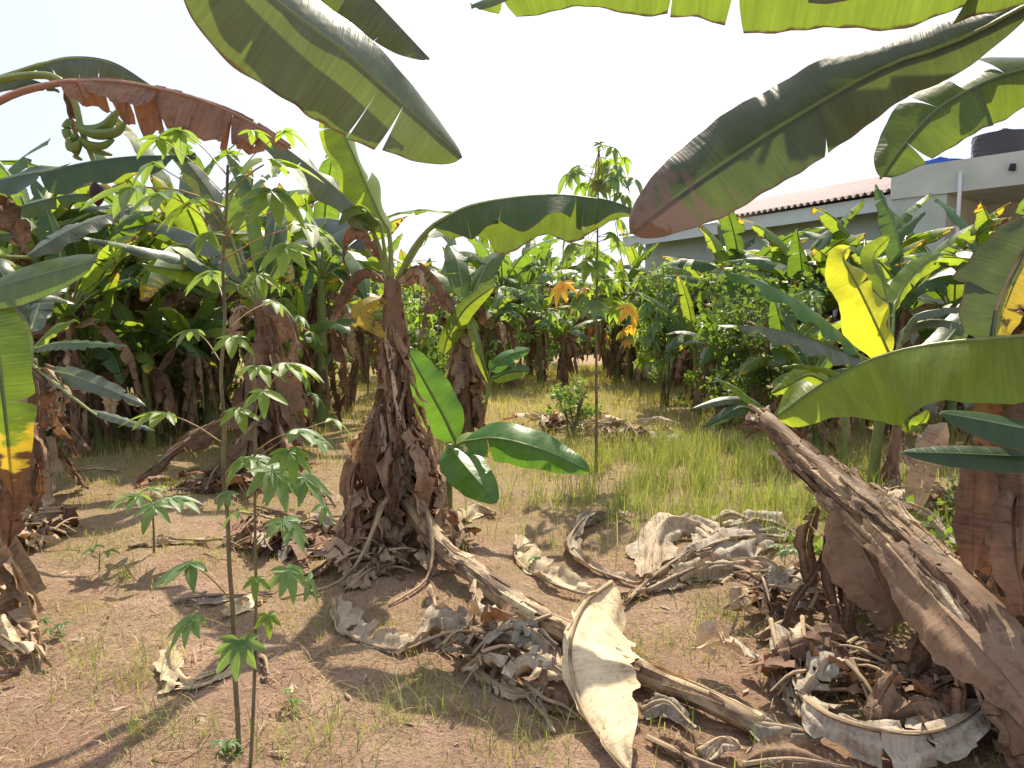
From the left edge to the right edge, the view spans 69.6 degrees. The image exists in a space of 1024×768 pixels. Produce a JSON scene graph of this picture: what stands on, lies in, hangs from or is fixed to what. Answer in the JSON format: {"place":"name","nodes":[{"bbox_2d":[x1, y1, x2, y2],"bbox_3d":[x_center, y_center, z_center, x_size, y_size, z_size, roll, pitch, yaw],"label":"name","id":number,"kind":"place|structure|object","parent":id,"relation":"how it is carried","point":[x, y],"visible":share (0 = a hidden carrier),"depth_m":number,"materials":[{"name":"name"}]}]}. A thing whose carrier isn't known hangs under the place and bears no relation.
{"place":"outdoors","nodes":[
{"label":"outdoors","id":0,"kind":"place"},
{"bbox_2d":[0,350,1010,767],"bbox_3d":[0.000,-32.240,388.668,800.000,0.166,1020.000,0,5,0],"label":"ground","id":1,"kind":"structure","parent":0,"point":[428,742],"depth_m":3.53,"materials":[{"name":"soil"}]},
{"bbox_2d":[0,614,34,654],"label":"dead banana leaf","id":2,"kind":"object","parent":1,"relation":"on","point":[10,638],"visible":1,"depth_m":3.46,"materials":[{"name":"plant"}]},
{"bbox_2d":[0,584,51,667],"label":"dead banana leaf","id":3,"kind":"object","parent":1,"relation":"on","point":[40,650],"visible":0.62,"depth_m":3.51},
{"bbox_2d":[13,503,83,551],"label":"debris heap","id":4,"kind":"object","parent":1,"relation":"on","point":[46,531],"visible":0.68,"depth_m":5.11,"materials":[{"name":"brown plant"}]},
{"bbox_2d":[0,195,97,632],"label":"banana plant","id":5,"kind":"object","parent":1,"relation":"on","point":[21,441],"visible":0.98,"depth_m":3.04,"materials":[{"name":"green plant"}]},
{"bbox_2d":[0,258,153,507],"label":"banana plant","id":6,"kind":"object","parent":1,"relation":"on","point":[48,379],"visible":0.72,"depth_m":5.97,"materials":[{"name":"green plant"}]},
{"bbox_2d":[0,161,175,436],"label":"banana plant","id":7,"kind":"object","parent":1,"relation":"on","point":[22,197],"visible":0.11,"depth_m":9.03,"materials":[{"name":"green plant"}]},
{"bbox_2d":[32,269,176,449],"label":"banana plant","id":8,"kind":"object","parent":1,"relation":"on","point":[102,309],"visible":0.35,"depth_m":8.44,"materials":[{"name":"green plant"}]},
{"bbox_2d":[4,187,207,457],"bbox_3d":[-4.942,-0.686,8.263,2.360,3.097,2.292,0,5,-1],"label":"banana plant","id":9,"kind":"object","parent":1,"relation":"on","point":[88,284],"visible":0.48,"depth_m":8.21,"materials":[{"name":"green plant"}]},
{"bbox_2d":[12,181,222,441],"bbox_3d":[-5.303,-0.951,9.276,2.709,3.500,2.794,0,5,-5],"label":"banana plant","id":10,"kind":"object","parent":1,"relation":"on","point":[132,220],"visible":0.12,"depth_m":9.31,"materials":[{"name":"green plant"}]},
{"bbox_2d":[0,144,238,386],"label":"banana plant","id":11,"kind":"object","parent":1,"relation":"on","point":[108,199],"visible":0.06,"depth_m":11.37,"materials":[{"name":"green plant"}]},
{"bbox_2d":[67,188,189,410],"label":"banana plant","id":12,"kind":"object","parent":1,"relation":"on","point":[133,303],"visible":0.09,"depth_m":10.65,"materials":[{"name":"green plant"}]},
{"bbox_2d":[0,56,290,258],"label":"banana plant","id":13,"kind":"object","parent":1,"relation":"on","point":[120,88],"visible":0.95,"depth_m":3.37,"materials":[{"name":"green plant"}]},
{"bbox_2d":[84,291,217,447],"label":"banana plant","id":14,"kind":"object","parent":1,"relation":"on","point":[153,317],"visible":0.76,"depth_m":8.77,"materials":[{"name":"green plant"}]},
{"bbox_2d":[105,485,202,552],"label":"cassava plant","id":15,"kind":"object","parent":1,"relation":"on","point":[151,508],"visible":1,"depth_m":4.61,"materials":[{"name":"green plant"}]},
{"bbox_2d":[88,192,253,431],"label":"banana plant","id":16,"kind":"object","parent":1,"relation":"on","point":[134,269],"visible":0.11,"depth_m":10.35,"materials":[{"name":"green plant"}]},
{"bbox_2d":[94,293,251,434],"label":"banana plant","id":17,"kind":"object","parent":1,"relation":"on","point":[208,323],"visible":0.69,"depth_m":9.00,"materials":[{"name":"brown plant"}]},
{"bbox_2d":[123,311,242,437],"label":"banana plant","id":18,"kind":"object","parent":1,"relation":"on","point":[176,371],"visible":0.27,"depth_m":9.78,"materials":[{"name":"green plant"}]},
{"bbox_2d":[153,641,231,693],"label":"dead banana leaf","id":19,"kind":"object","parent":1,"relation":"on","point":[184,677],"visible":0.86,"depth_m":3.10,"materials":[{"name":"plant"}]},
{"bbox_2d":[133,467,262,500],"bbox_3d":[-2.744,0.903,6.740,1.452,0.361,0.887,0,5,0],"label":"debris heap","id":20,"kind":"object","parent":1,"relation":"on","point":[241,478],"visible":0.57,"depth_m":6.67,"materials":[{"name":"brown plant"}]},
{"bbox_2d":[34,111,363,431],"bbox_3d":[-3.942,-1.479,9.959,3.914,4.425,3.993,4,6,40],"label":"banana plant","id":21,"kind":"object","parent":1,"relation":"on","point":[151,284],"visible":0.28,"depth_m":9.76,"materials":[{"name":"green plant"}]},
{"bbox_2d":[77,131,341,493],"bbox_3d":[-3.097,-0.683,7.288,2.747,3.300,2.223,0,5,0],"label":"banana plant","id":22,"kind":"object","parent":1,"relation":"on","point":[280,417],"visible":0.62,"depth_m":7.23,"materials":[{"name":"brown plant"}]},
{"bbox_2d":[80,127,341,752],"bbox_3d":[-1.004,0.213,2.440,0.912,2.180,0.685,0,5,0],"label":"cassava plant","id":23,"kind":"object","parent":1,"relation":"on","point":[233,650],"visible":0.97,"depth_m":2.37,"materials":[{"name":"green plant"}]},
{"bbox_2d":[214,358,350,767],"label":"cassava plant","id":24,"kind":"object","parent":1,"relation":"on","point":[280,480],"visible":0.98,"depth_m":2.28,"materials":[{"name":"green plant"}]},
{"bbox_2d":[240,270,325,421],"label":"cassava plant","id":25,"kind":"object","parent":1,"relation":"on","point":[287,304],"visible":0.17,"depth_m":8.77,"materials":[{"name":"green plant"}]},
{"bbox_2d":[229,265,354,438],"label":"banana plant","id":26,"kind":"object","parent":1,"relation":"on","point":[300,300],"visible":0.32,"depth_m":9.43,"materials":[{"name":"green plant"}]},
{"bbox_2d":[238,197,407,415],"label":"banana plant","id":27,"kind":"object","parent":1,"relation":"on","point":[333,283],"visible":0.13,"depth_m":11.12,"materials":[{"name":"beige plant"}]},
{"bbox_2d":[184,0,461,164],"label":"banana plant","id":28,"kind":"object","parent":1,"relation":"on","point":[330,64],"visible":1,"depth_m":1.94,"materials":[{"name":"green plant"}]},
{"bbox_2d":[228,154,451,426],"bbox_3d":[-2.497,-1.275,10.788,3.275,3.802,3.008,1,5,6],"label":"banana plant","id":29,"kind":"object","parent":1,"relation":"on","point":[355,260],"visible":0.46,"depth_m":10.59,"materials":[{"name":"green plant"}]},
{"bbox_2d":[207,511,480,563],"bbox_3d":[-1.202,1.093,5.247,1.943,0.395,1.127,0,5,-6],"label":"debris heap","id":30,"kind":"object","parent":1,"relation":"on","point":[318,533],"visible":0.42,"depth_m":5.04,"materials":[{"name":"brown plant"}]},
{"bbox_2d":[326,283,382,410],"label":"banana plant","id":31,"kind":"object","parent":1,"relation":"on","point":[352,379],"visible":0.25,"depth_m":12.61,"materials":[{"name":"beige plant"}]},
{"bbox_2d":[309,520,440,576],"bbox_3d":[-0.868,1.072,4.713,0.877,0.284,0.800,0,5,0],"label":"debris heap","id":32,"kind":"object","parent":1,"relation":"on","point":[341,555],"visible":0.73,"depth_m":4.53,"materials":[{"name":"brown plant"}]},
{"bbox_2d":[330,593,430,653],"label":"dead banana leaf","id":33,"kind":"object","parent":1,"relation":"on","point":[346,616],"visible":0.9,"depth_m":3.54,"materials":[{"name":"plant"}]},
{"bbox_2d":[379,286,449,374],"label":"leafy shrub","id":34,"kind":"object","parent":1,"relation":"on","point":[432,353],"visible":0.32,"depth_m":13.88,"materials":[{"name":"green plant"}]},
{"bbox_2d":[394,261,449,350],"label":"cassava plant","id":35,"kind":"object","parent":1,"relation":"on","point":[427,340],"visible":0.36,"depth_m":12.64,"materials":[{"name":"green plant"}]},
{"bbox_2d":[231,117,631,606],"bbox_3d":[-0.501,-0.308,4.989,2.612,3.007,2.212,0,5,0],"label":"banana plant","id":36,"kind":"object","parent":1,"relation":"on","point":[395,456],"visible":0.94,"depth_m":4.69,"materials":[{"name":"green plant"}]},
{"bbox_2d":[409,244,529,434],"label":"banana plant","id":37,"kind":"object","parent":1,"relation":"on","point":[465,363],"visible":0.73,"depth_m":9.78,"materials":[{"name":"green plant"}]},
{"bbox_2d":[0,416,978,767],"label":"leaf litter","id":38,"kind":"object","parent":1,"relation":"on","point":[298,764],"visible":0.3,"depth_m":3.03,"materials":[{"name":"plant"}]},
{"bbox_2d":[417,599,562,692],"bbox_3d":[0.016,1.152,3.371,0.872,0.319,0.640,-2,5,-17],"label":"debris heap","id":39,"kind":"object","parent":1,"relation":"on","point":[494,641],"visible":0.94,"depth_m":3.27,"materials":[{"name":"grey plant"}]},
{"bbox_2d":[454,277,529,390],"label":"banana plant","id":40,"kind":"object","parent":1,"relation":"on","point":[501,305],"visible":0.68,"depth_m":15.75,"materials":[{"name":"green plant"}]},
{"bbox_2d":[409,347,589,508],"bbox_3d":[-0.114,0.431,5.348,1.406,1.410,0.604,2,5,23],"label":"banana sucker","id":41,"kind":"object","parent":1,"relation":"on","point":[467,472],"visible":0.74,"depth_m":5.35,"materials":[{"name":"green plant"}]},
{"bbox_2d":[0,434,1002,767],"bbox_3d":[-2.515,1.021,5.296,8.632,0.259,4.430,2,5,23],"label":"grass","id":42,"kind":"structure","parent":1,"relation":"on","point":[212,717],"depth_m":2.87,"materials":[{"name":"plant"}]},
{"bbox_2d":[437,237,565,379],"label":"banana plant","id":43,"kind":"object","parent":1,"relation":"on","point":[519,265],"visible":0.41,"depth_m":18.16,"materials":[{"name":"green plant"}]},
{"bbox_2d":[481,267,530,389],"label":"cassava plant","id":44,"kind":"object","parent":1,"relation":"on","point":[511,318],"visible":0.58,"depth_m":15.95,"materials":[{"name":"green plant"}]},
{"bbox_2d":[44,362,973,482],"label":"grass","id":45,"kind":"structure","parent":1,"relation":"on","point":[589,371],"depth_m":11.69,"materials":[{"name":"plant"}]},
{"bbox_2d":[473,668,548,700],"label":"dead banana leaf","id":46,"kind":"object","parent":1,"relation":"on","point":[519,693],"visible":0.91,"depth_m":3.08,"materials":[{"name":"plant"}]},
{"bbox_2d":[467,234,580,375],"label":"banana plant","id":47,"kind":"object","parent":1,"relation":"on","point":[533,276],"visible":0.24,"depth_m":19.71,"materials":[{"name":"green plant"}]},
{"bbox_2d":[515,265,568,390],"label":"cassava plant","id":48,"kind":"object","parent":1,"relation":"on","point":[534,305],"visible":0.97,"depth_m":15.89,"materials":[{"name":"green plant"}]},
{"bbox_2d":[492,259,595,384],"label":"banana plant","id":49,"kind":"object","parent":1,"relation":"on","point":[546,304],"visible":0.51,"depth_m":17.80,"materials":[{"name":"green plant"}]},
{"bbox_2d":[522,680,579,717],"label":"dead banana leaf","id":50,"kind":"object","parent":1,"relation":"on","point":[564,705],"visible":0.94,"depth_m":3.01,"materials":[{"name":"plant"}]},
{"bbox_2d":[526,288,600,387],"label":"banana plant","id":51,"kind":"object","parent":1,"relation":"on","point":[562,372],"visible":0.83,"depth_m":16.48,"materials":[{"name":"green plant"}]},
{"bbox_2d":[513,534,628,595],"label":"dead banana leaf","id":52,"kind":"object","parent":1,"relation":"on","point":[562,577],"visible":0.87,"depth_m":4.36,"materials":[{"name":"plant"}]},
{"bbox_2d":[542,373,603,436],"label":"leafy shrub","id":53,"kind":"object","parent":1,"relation":"on","point":[570,402],"visible":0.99,"depth_m":9.54,"materials":[{"name":"green plant"}]},
{"bbox_2d":[483,409,680,432],"bbox_3d":[0.899,0.581,10.399,2.804,0.474,1.358,-3,6,-33],"label":"debris heap","id":54,"kind":"object","parent":1,"relation":"on","point":[555,418],"visible":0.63,"depth_m":10.37,"materials":[{"name":"brown plant"}]},
{"bbox_2d":[400,494,765,735],"bbox_3d":[0.085,1.028,3.779,0.254,0.463,2.667,-4,6,-37],"label":"banana log","id":55,"kind":"object","parent":1,"relation":"on","point":[497,590],"visible":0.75,"depth_m":3.52,"materials":[{"name":"beige plant"}]},
{"bbox_2d":[546,141,646,471],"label":"cassava plant","id":56,"kind":"object","parent":1,"relation":"on","point":[606,178],"visible":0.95,"depth_m":7.33,"materials":[{"name":"green plant"}]},
{"bbox_2d":[562,580,640,767],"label":"dead banana leaf","id":57,"kind":"object","parent":1,"relation":"on","point":[600,680],"visible":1,"depth_m":3.00,"materials":[{"name":"plant"}]},
{"bbox_2d":[564,510,641,584],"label":"dead banana leaf","id":58,"kind":"object","parent":1,"relation":"on","point":[572,547],"visible":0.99,"depth_m":4.72,"materials":[{"name":"plant"}]},
{"bbox_2d":[570,242,658,381],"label":"banana plant","id":59,"kind":"object","parent":1,"relation":"on","point":[615,369],"visible":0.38,"depth_m":18.25,"materials":[{"name":"green plant"}]},
{"bbox_2d":[582,284,660,383],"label":"banana plant","id":60,"kind":"object","parent":1,"relation":"on","point":[631,358],"visible":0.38,"depth_m":17.83,"materials":[{"name":"green plant"}]},
{"bbox_2d":[561,420,695,443],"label":"debris heap","id":61,"kind":"object","parent":1,"relation":"on","point":[604,428],"visible":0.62,"depth_m":9.34,"materials":[{"name":"brown plant"}]},
{"bbox_2d":[631,261,693,407],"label":"cassava plant","id":62,"kind":"object","parent":1,"relation":"on","point":[653,340],"visible":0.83,"depth_m":12.47,"materials":[{"name":"green plant"}]},
{"bbox_2d":[633,262,699,406],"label":"leafy shrub","id":63,"kind":"object","parent":1,"relation":"on","point":[665,396],"visible":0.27,"depth_m":13.02,"materials":[{"name":"green plant"}]},
{"bbox_2d":[622,546,712,605],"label":"dead banana leaf","id":64,"kind":"object","parent":1,"relation":"on","point":[647,578],"visible":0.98,"depth_m":4.29,"materials":[{"name":"plant"}]},
{"bbox_2d":[639,693,696,729],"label":"dead banana leaf","id":65,"kind":"object","parent":1,"relation":"on","point":[672,708],"visible":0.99,"depth_m":2.88,"materials":[{"name":"plant"}]},
{"bbox_2d":[626,512,723,576],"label":"dead banana leaf","id":66,"kind":"object","parent":1,"relation":"on","point":[657,540],"visible":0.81,"depth_m":4.96,"materials":[{"name":"plant"}]},
{"bbox_2d":[645,734,724,767],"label":"dead banana leaf","id":67,"kind":"object","parent":1,"relation":"on","point":[682,752],"visible":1,"depth_m":2.62,"materials":[{"name":"plant"}]},
{"bbox_2d":[636,274,758,414],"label":"banana plant","id":68,"kind":"object","parent":1,"relation":"on","point":[685,320],"visible":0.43,"depth_m":11.95,"materials":[{"name":"green plant"}]},
{"bbox_2d":[644,237,762,393],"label":"banana plant","id":69,"kind":"object","parent":1,"relation":"on","point":[687,271],"visible":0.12,"depth_m":15.22,"materials":[{"name":"green plant"}]},
{"bbox_2d":[646,553,783,593],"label":"dead banana leaf","id":70,"kind":"object","parent":1,"relation":"on","point":[715,566],"visible":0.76,"depth_m":4.36,"materials":[{"name":"plant"}]},
{"bbox_2d":[666,302,771,428],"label":"banana plant","id":71,"kind":"object","parent":1,"relation":"on","point":[706,361],"visible":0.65,"depth_m":10.56,"materials":[{"name":"green plant"}]},
{"bbox_2d":[694,735,745,761],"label":"dead banana leaf","id":72,"kind":"object","parent":1,"relation":"on","point":[709,747],"visible":0.99,"depth_m":2.65,"materials":[{"name":"plant"}]},
{"bbox_2d":[682,259,775,428],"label":"leafy shrub","id":73,"kind":"object","parent":1,"relation":"on","point":[718,280],"visible":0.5,"depth_m":10.42,"materials":[{"name":"green plant"}]},
{"bbox_2d":[673,524,787,561],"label":"dead banana leaf","id":74,"kind":"object","parent":1,"relation":"on","point":[746,547],"visible":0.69,"depth_m":4.79,"materials":[{"name":"plant"}]},
{"bbox_2d":[692,378,778,464],"bbox_3d":[2.456,0.388,7.511,1.256,0.900,0.227,-1,5,-7],"label":"banana sucker","id":75,"kind":"object","parent":1,"relation":"on","point":[739,403],"visible":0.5,"depth_m":7.44,"materials":[{"name":"green plant"}]},
{"bbox_2d":[667,212,824,394],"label":"banana plant","id":76,"kind":"object","parent":1,"relation":"on","point":[729,227],"visible":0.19,"depth_m":12.86,"materials":[{"name":"green plant"}]},
{"bbox_2d":[470,0,1023,238],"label":"banana plant","id":77,"kind":"object","parent":1,"relation":"on","point":[744,153],"visible":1,"depth_m":2.53,"materials":[{"name":"green plant"}]},
{"bbox_2d":[619,176,891,382],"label":"house","id":78,"kind":"structure","parent":1,"relation":"on","point":[786,214],"depth_m":15.35,"materials":[{"name":"paint"}]},
{"bbox_2d":[699,267,829,414],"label":"leafy shrub","id":79,"kind":"object","parent":1,"relation":"on","point":[758,375],"visible":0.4,"depth_m":9.09,"materials":[{"name":"green plant"}]},
{"bbox_2d":[723,509,806,543],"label":"dead banana leaf","id":80,"kind":"object","parent":1,"relation":"on","point":[750,524],"visible":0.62,"depth_m":5.31,"materials":[{"name":"plant"}]},
{"bbox_2d":[741,712,821,744],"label":"dead banana leaf","id":81,"kind":"object","parent":1,"relation":"on","point":[768,725],"visible":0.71,"depth_m":2.75,"materials":[{"name":"plant"}]},
{"bbox_2d":[718,302,846,429],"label":"banana plant","id":82,"kind":"object","parent":1,"relation":"on","point":[781,353],"visible":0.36,"depth_m":8.60,"materials":[{"name":"green plant"}]},
{"bbox_2d":[767,618,801,717],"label":"dead banana leaf","id":83,"kind":"object","parent":1,"relation":"on","point":[778,632],"visible":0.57,"depth_m":3.14,"materials":[{"name":"plant"}]},
{"bbox_2d":[713,199,866,406],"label":"banana plant","id":84,"kind":"object","parent":1,"relation":"on","point":[827,244],"visible":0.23,"depth_m":11.10,"materials":[{"name":"green plant"}]},
{"bbox_2d":[742,734,851,767],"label":"dead banana leaf","id":85,"kind":"object","parent":1,"relation":"on","point":[798,753],"visible":1,"depth_m":2.55,"materials":[{"name":"plant"}]},
{"bbox_2d":[746,315,860,458],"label":"banana plant","id":86,"kind":"object","parent":1,"relation":"on","point":[817,429],"visible":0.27,"depth_m":8.24,"materials":[{"name":"green plant"}]},
{"bbox_2d":[720,560,888,627],"bbox_3d":[1.589,1.093,3.860,1.035,0.307,0.731,0,5,0],"label":"debris heap","id":87,"kind":"object","parent":1,"relation":"on","point":[775,583],"visible":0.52,"depth_m":3.81,"materials":[{"name":"brown plant"}]},
{"bbox_2d":[723,229,895,384],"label":"banana plant","id":88,"kind":"object","parent":1,"relation":"on","point":[795,264],"visible":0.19,"depth_m":10.40,"materials":[{"name":"green plant"}]},
{"bbox_2d":[724,212,934,429],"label":"banana plant","id":89,"kind":"object","parent":1,"relation":"on","point":[780,269],"visible":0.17,"depth_m":10.24,"materials":[{"name":"green plant"}]},
{"bbox_2d":[695,621,977,732],"bbox_3d":[1.455,1.200,3.109,1.272,0.310,0.771,0,5,0],"label":"debris heap","id":90,"kind":"object","parent":1,"relation":"on","point":[825,662],"visible":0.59,"depth_m":3.11,"materials":[{"name":"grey plant"}]},
{"bbox_2d":[722,235,968,491],"bbox_3d":[3.309,-0.186,6.582,4.121,2.378,1.152,-4,6,-39],"label":"banana clump","id":91,"kind":"object","parent":1,"relation":"on","point":[864,312],"visible":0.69,"depth_m":6.44,"materials":[{"name":"green plant"}]},
{"bbox_2d":[766,192,955,420],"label":"banana plant","id":92,"kind":"object","parent":1,"relation":"on","point":[830,223],"visible":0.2,"depth_m":10.78,"materials":[{"name":"green plant"}]},
{"bbox_2d":[786,495,955,620],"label":"leafy shrub","id":93,"kind":"object","parent":1,"relation":"on","point":[819,543],"visible":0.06,"depth_m":3.94,"materials":[{"name":"green plant"}]},
{"bbox_2d":[736,404,1023,767],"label":"banana log","id":94,"kind":"object","parent":1,"relation":"on","point":[881,553],"visible":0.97,"depth_m":3.07,"materials":[{"name":"brown plant"}]},
{"bbox_2d":[801,695,991,767],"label":"dead banana leaf","id":95,"kind":"object","parent":1,"relation":"on","point":[956,737],"visible":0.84,"depth_m":2.61,"materials":[{"name":"plant"}]},
{"bbox_2d":[776,209,1023,626],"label":"banana plant","id":96,"kind":"object","parent":1,"relation":"on","point":[983,370],"visible":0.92,"depth_m":2.86,"materials":[{"name":"green plant"}]},
{"bbox_2d":[803,184,1010,436],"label":"banana plant","id":97,"kind":"object","parent":1,"relation":"on","point":[952,244],"visible":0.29,"depth_m":9.44,"materials":[{"name":"green plant"}]},
{"bbox_2d":[868,475,955,515],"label":"debris heap","id":98,"kind":"object","parent":1,"relation":"on","point":[900,495],"visible":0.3,"depth_m":5.89,"materials":[{"name":"brown plant"}]},
{"bbox_2d":[835,634,1003,756],"bbox_3d":[1.934,1.219,2.917,1.240,0.314,0.689,0,5,0],"label":"debris heap","id":99,"kind":"object","parent":1,"relation":"on","point":[891,694],"visible":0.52,"depth_m":2.76,"materials":[{"name":"brown plant"}]},
{"bbox_2d":[862,211,1008,434],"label":"banana plant","id":100,"kind":"object","parent":1,"relation":"on","point":[952,293],"visible":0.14,"depth_m":10.29,"materials":[{"name":"green plant"}]},
{"bbox_2d":[890,150,1023,413],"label":"concrete wing","id":101,"kind":"structure","parent":1,"relation":"on","point":[964,188],"depth_m":11.78,"materials":[{"name":"concrete"}]},
{"bbox_2d":[970,128,1023,157],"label":"water tank","id":102,"kind":"object","parent":101,"relation":"on","point":[1002,140],"visible":0.67,"depth_m":11.69,"materials":[{"name":"black plastic"}]},
{"bbox_2d":[890,193,1023,445],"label":"banana plant","id":103,"kind":"object","parent":1,"relation":"on","point":[932,285],"visible":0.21,"depth_m":8.87,"materials":[{"name":"green plant"}]},
{"bbox_2d":[0,0,1023,305],"label":"sky","id":104,"kind":"structure","parent":0,"point":[524,102],"materials":[{"name":"white"}]},
{"bbox_2d":[435,409,959,559],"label":"grass","id":105,"kind":"structure","parent":0,"point":[702,479],"depth_m":6.51,"materials":[{"name":"plant"}]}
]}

